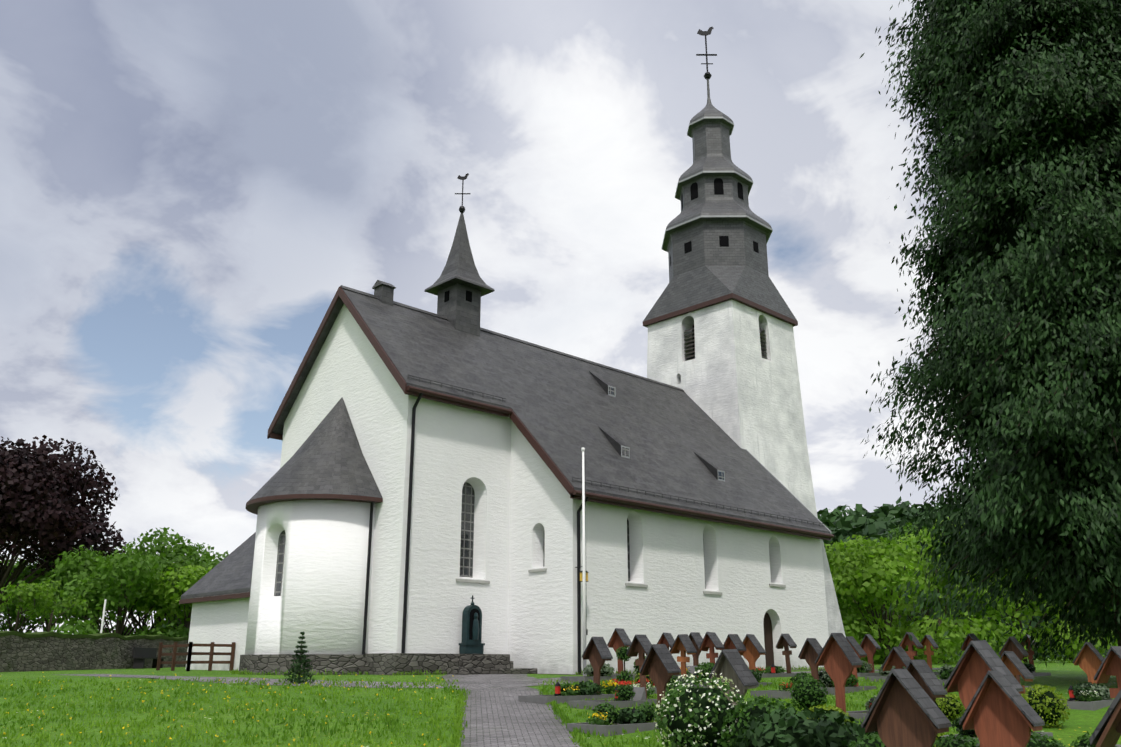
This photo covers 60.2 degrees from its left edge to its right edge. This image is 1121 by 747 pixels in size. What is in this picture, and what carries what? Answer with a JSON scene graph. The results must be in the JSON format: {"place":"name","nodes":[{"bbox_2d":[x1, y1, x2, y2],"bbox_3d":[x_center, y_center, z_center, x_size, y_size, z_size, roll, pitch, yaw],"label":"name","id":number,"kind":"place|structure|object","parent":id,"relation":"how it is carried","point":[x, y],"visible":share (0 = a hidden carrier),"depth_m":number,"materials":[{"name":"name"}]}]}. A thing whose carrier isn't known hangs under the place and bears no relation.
{"place":"outdoors","nodes":[
{"label":"outdoors","id":0,"kind":"place"},
{"bbox_2d":[0,0,985,633],"label":"sky","id":1,"kind":"structure","parent":0,"point":[189,189],"materials":[{"name":"white"}]},
{"bbox_2d":[455,686,579,746],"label":"path","id":2,"kind":"structure","parent":0,"point":[499,717],"depth_m":16.37,"materials":[{"name":"grey stone"}]},
{"bbox_2d":[0,658,1120,746],"bbox_3d":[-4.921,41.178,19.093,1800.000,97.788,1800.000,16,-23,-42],"label":"lawn","id":3,"kind":"structure","parent":0,"point":[1062,679],"depth_m":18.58,"materials":[{"name":"green plant"}]},
{"bbox_2d":[0,631,188,671],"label":"stone wall","id":4,"kind":"structure","parent":3,"relation":"on","point":[38,651],"depth_m":37.17,"materials":[{"name":"grey stone"}]},
{"bbox_2d":[100,599,106,632],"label":"white pole","id":5,"kind":"object","parent":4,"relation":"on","point":[103,615],"visible":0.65,"depth_m":47.96,"materials":[{"name":"white paint"}]},
{"bbox_2d":[132,647,165,668],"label":"bench","id":6,"kind":"object","parent":3,"relation":"on","point":[140,655],"visible":0.73,"depth_m":40.96,"materials":[{"name":"black"}]},
{"bbox_2d":[156,642,235,670],"bbox_3d":[-13.733,10.798,36.357,1.810,1.343,2.760,16,-23,-42],"label":"wooden fence","id":7,"kind":"object","parent":3,"relation":"on","point":[189,653],"visible":0.88,"depth_m":35.74,"materials":[{"name":"brown wood"}]},
{"bbox_2d":[185,594,249,670],"bbox_3d":[-10.846,8.173,39.505,5.470,9.125,6.420,16,-23,-42],"label":"church annex","id":8,"kind":"object","parent":3,"relation":"on","point":[221,622],"visible":0.07,"depth_m":37.38,"materials":[{"name":"paint"}]},
{"bbox_2d":[179,532,255,603],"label":"annex roof","id":9,"kind":"structure","parent":8,"relation":"on","point":[230,574],"depth_m":38.65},
{"bbox_2d":[0,667,688,746],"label":"yellow flower","id":10,"kind":"object","parent":3,"relation":"on","point":[608,683],"visible":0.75,"depth_m":17.43,"materials":[{"name":"yellow plant"}]},
{"bbox_2d":[239,653,536,674],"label":"stone plinth","id":11,"kind":"structure","parent":3,"relation":"on","point":[381,663],"depth_m":29.44,"materials":[{"name":"grey stone"}]},
{"bbox_2d":[245,500,375,654],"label":"church apse","id":12,"kind":"structure","parent":11,"relation":"on","point":[320,601],"depth_m":30.30,"materials":[{"name":"white paint"}]},
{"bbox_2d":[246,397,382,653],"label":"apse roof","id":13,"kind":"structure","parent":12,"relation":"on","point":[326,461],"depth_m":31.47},
{"bbox_2d":[280,304,510,653],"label":"church wall","id":14,"kind":"structure","parent":11,"relation":"on","point":[456,448],"depth_m":31.77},
{"bbox_2d":[457,595,485,660],"bbox_3d":[-2.770,8.077,30.704,0.840,2.020,0.480,16,-23,-42],"label":"monument stele","id":15,"kind":"object","parent":11,"relation":"on","point":[471,647],"visible":0.98,"depth_m":30.52,"materials":[{"name":"stone"}]},
{"bbox_2d":[59,668,940,687],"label":"church path","id":16,"kind":"structure","parent":3,"relation":"on","point":[467,685],"depth_m":24.04,"materials":[{"name":"grey stone"}]},
{"bbox_2d":[441,674,542,683],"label":"choir path","id":17,"kind":"structure","parent":16,"relation":"on","point":[498,678],"depth_m":25.22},
{"bbox_2d":[267,285,833,673],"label":"church trim","id":18,"kind":"structure","parent":3,"relation":"on","point":[419,393],"depth_m":33.05,"materials":[{"name":"brown wood"}]},
{"bbox_2d":[575,566,588,581],"bbox_3d":[0.643,6.325,30.474,0.226,0.483,0.493,16,-23,-42],"label":"bracket","id":19,"kind":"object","parent":18,"relation":"attached to","point":[580,572],"depth_m":30.33,"materials":[{"name":"yellow metal"}]},
{"bbox_2d":[0,4,1120,682],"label":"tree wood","id":20,"kind":"object","parent":3,"relation":"on","point":[4,574],"visible":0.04,"depth_m":57.33,"materials":[{"name":"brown plant"}]},
{"bbox_2d":[0,435,126,577],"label":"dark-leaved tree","id":21,"kind":"object","parent":20,"relation":"attached to","point":[40,486],"visible":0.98,"depth_m":64.40,"materials":[{"name":"purple plant"}]},
{"bbox_2d":[0,522,1116,661],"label":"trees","id":22,"kind":"object","parent":20,"relation":"attached to","point":[92,581],"visible":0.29,"depth_m":59.26,"materials":[{"name":"green plant"}]},
{"bbox_2d":[0,517,1117,664],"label":"light foliage","id":23,"kind":"object","parent":20,"relation":"attached to","point":[875,570],"visible":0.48,"depth_m":56.57,"materials":[{"name":"green plant"}]},
{"bbox_2d":[282,0,1120,746],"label":"conifer foliage","id":24,"kind":"object","parent":20,"relation":"attached to","point":[952,368],"visible":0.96,"depth_m":24.77,"materials":[{"name":"green plant"}]},
{"bbox_2d":[581,447,586,675],"bbox_3d":[0.641,5.111,26.432,0.100,6.330,0.100,16,-23,-42],"label":"flagpole","id":25,"kind":"object","parent":3,"relation":"on","point":[583,564],"visible":0.9,"depth_m":26.39,"materials":[{"name":"white metal"}]},
{"bbox_2d":[585,496,587,634],"bbox_3d":[0.702,4.632,26.610,0.050,4.950,0.020,16,-23,-42],"label":"flagpole rope","id":26,"kind":"object","parent":25,"relation":"attached to","point":[585,530],"visible":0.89,"depth_m":26.69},
{"bbox_2d":[508,420,828,673],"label":"church nave","id":27,"kind":"structure","parent":3,"relation":"on","point":[670,555],"depth_m":33.21,"materials":[{"name":"white paint"}]},
{"bbox_2d":[272,288,829,533],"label":"church roof","id":28,"kind":"structure","parent":27,"relation":"on","point":[564,408],"depth_m":37.05,"materials":[{"name":"grey stone"}]},
{"bbox_2d":[372,173,494,336],"bbox_3d":[-5.141,-5.033,38.728,4.940,7.760,2.040,16,-23,-42],"label":"church turret","id":29,"kind":"object","parent":28,"relation":"on","point":[459,287],"visible":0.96,"depth_m":38.79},
{"bbox_2d":[589,371,724,481],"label":"roof dormers","id":30,"kind":"object","parent":28,"relation":"on","point":[622,449],"visible":0.88,"depth_m":39.37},
{"bbox_2d":[456,568,785,669],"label":"window sills","id":31,"kind":"structure","parent":27,"relation":"attached to","point":[626,584],"depth_m":32.16,"materials":[{"name":"white stone"}]},
{"bbox_2d":[763,612,773,667],"bbox_3d":[7.956,10.513,37.608,1.100,2.548,0.001,16,-23,-42],"label":"church door","id":32,"kind":"structure","parent":27,"relation":"in","point":[768,641],"depth_m":37.82,"materials":[{"name":"wood"}]},
{"bbox_2d":[821,539,845,637],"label":"buttress","id":33,"kind":"structure","parent":27,"relation":"attached to","point":[835,623],"depth_m":41.07,"materials":[{"name":"white paint"}]},
{"bbox_2d":[518,672,1113,745],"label":"grave beds","id":34,"kind":"object","parent":3,"relation":"on","point":[573,701],"visible":0.17,"depth_m":19.25,"materials":[{"name":"brown soil"}]},
{"bbox_2d":[554,664,1120,746],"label":"flowers","id":35,"kind":"object","parent":34,"relation":"on","point":[640,692],"visible":0.23,"depth_m":19.52,"materials":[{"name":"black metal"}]},
{"bbox_2d":[560,646,1116,746],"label":"shrubs","id":36,"kind":"object","parent":34,"relation":"on","point":[759,702],"visible":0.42,"depth_m":12.47,"materials":[{"name":"green plant"}]},
{"bbox_2d":[610,667,1098,746],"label":"flower","id":37,"kind":"object","parent":36,"relation":"attached to","point":[675,705],"depth_m":12.58,"materials":[{"name":"white plant"}]},
{"bbox_2d":[583,660,1118,746],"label":"grey shrub foliage","id":38,"kind":"object","parent":34,"relation":"on","point":[606,669],"visible":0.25,"depth_m":22.75,"materials":[{"name":"plant"}]},
{"bbox_2d":[582,628,1120,746],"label":"grave markers","id":39,"kind":"object","parent":34,"relation":"on","point":[983,679],"visible":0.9,"depth_m":13.09,"materials":[{"name":"wood"}]},
{"bbox_2d":[634,673,1070,746],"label":"flowering shrubs","id":40,"kind":"object","parent":34,"relation":"on","point":[1024,696],"visible":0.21,"depth_m":15.82,"materials":[{"name":"plant"}]},
{"bbox_2d":[560,0,1120,746],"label":"foliage","id":41,"kind":"object","parent":3,"relation":"on","point":[758,712],"visible":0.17,"depth_m":21.95,"materials":[{"name":"green plant"}]},
{"bbox_2d":[460,482,705,588],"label":"church windows","id":42,"kind":"structure","parent":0,"point":[467,533],"depth_m":32.51,"materials":[{"name":"grey glass"}]},
{"bbox_2d":[647,300,817,517],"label":"church tower","id":43,"kind":"structure","parent":0,"point":[736,386],"depth_m":47.91,"materials":[{"name":"white paint"}]},
{"bbox_2d":[643,27,797,327],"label":"church spire","id":44,"kind":"structure","parent":43,"relation":"on","point":[718,232],"depth_m":50.54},
{"bbox_2d":[684,324,766,360],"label":"church tower louvres","id":45,"kind":"object","parent":43,"relation":"in","point":[693,339],"visible":0.17,"depth_m":49.15,"materials":[{"name":"black wood"}]},
{"bbox_2d":[840,539,1113,657],"bbox_3d":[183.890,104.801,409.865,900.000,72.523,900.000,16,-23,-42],"label":"hill terrain","id":46,"kind":"structure","parent":0,"point":[1033,624],"depth_m":210.07,"materials":[{"name":"plant"}]},
{"bbox_2d":[162,496,1112,629],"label":"distant trees","id":47,"kind":"object","parent":46,"relation":"on","point":[882,521],"visible":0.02,"depth_m":354.61,"materials":[{"name":"green plant"}]}
]}

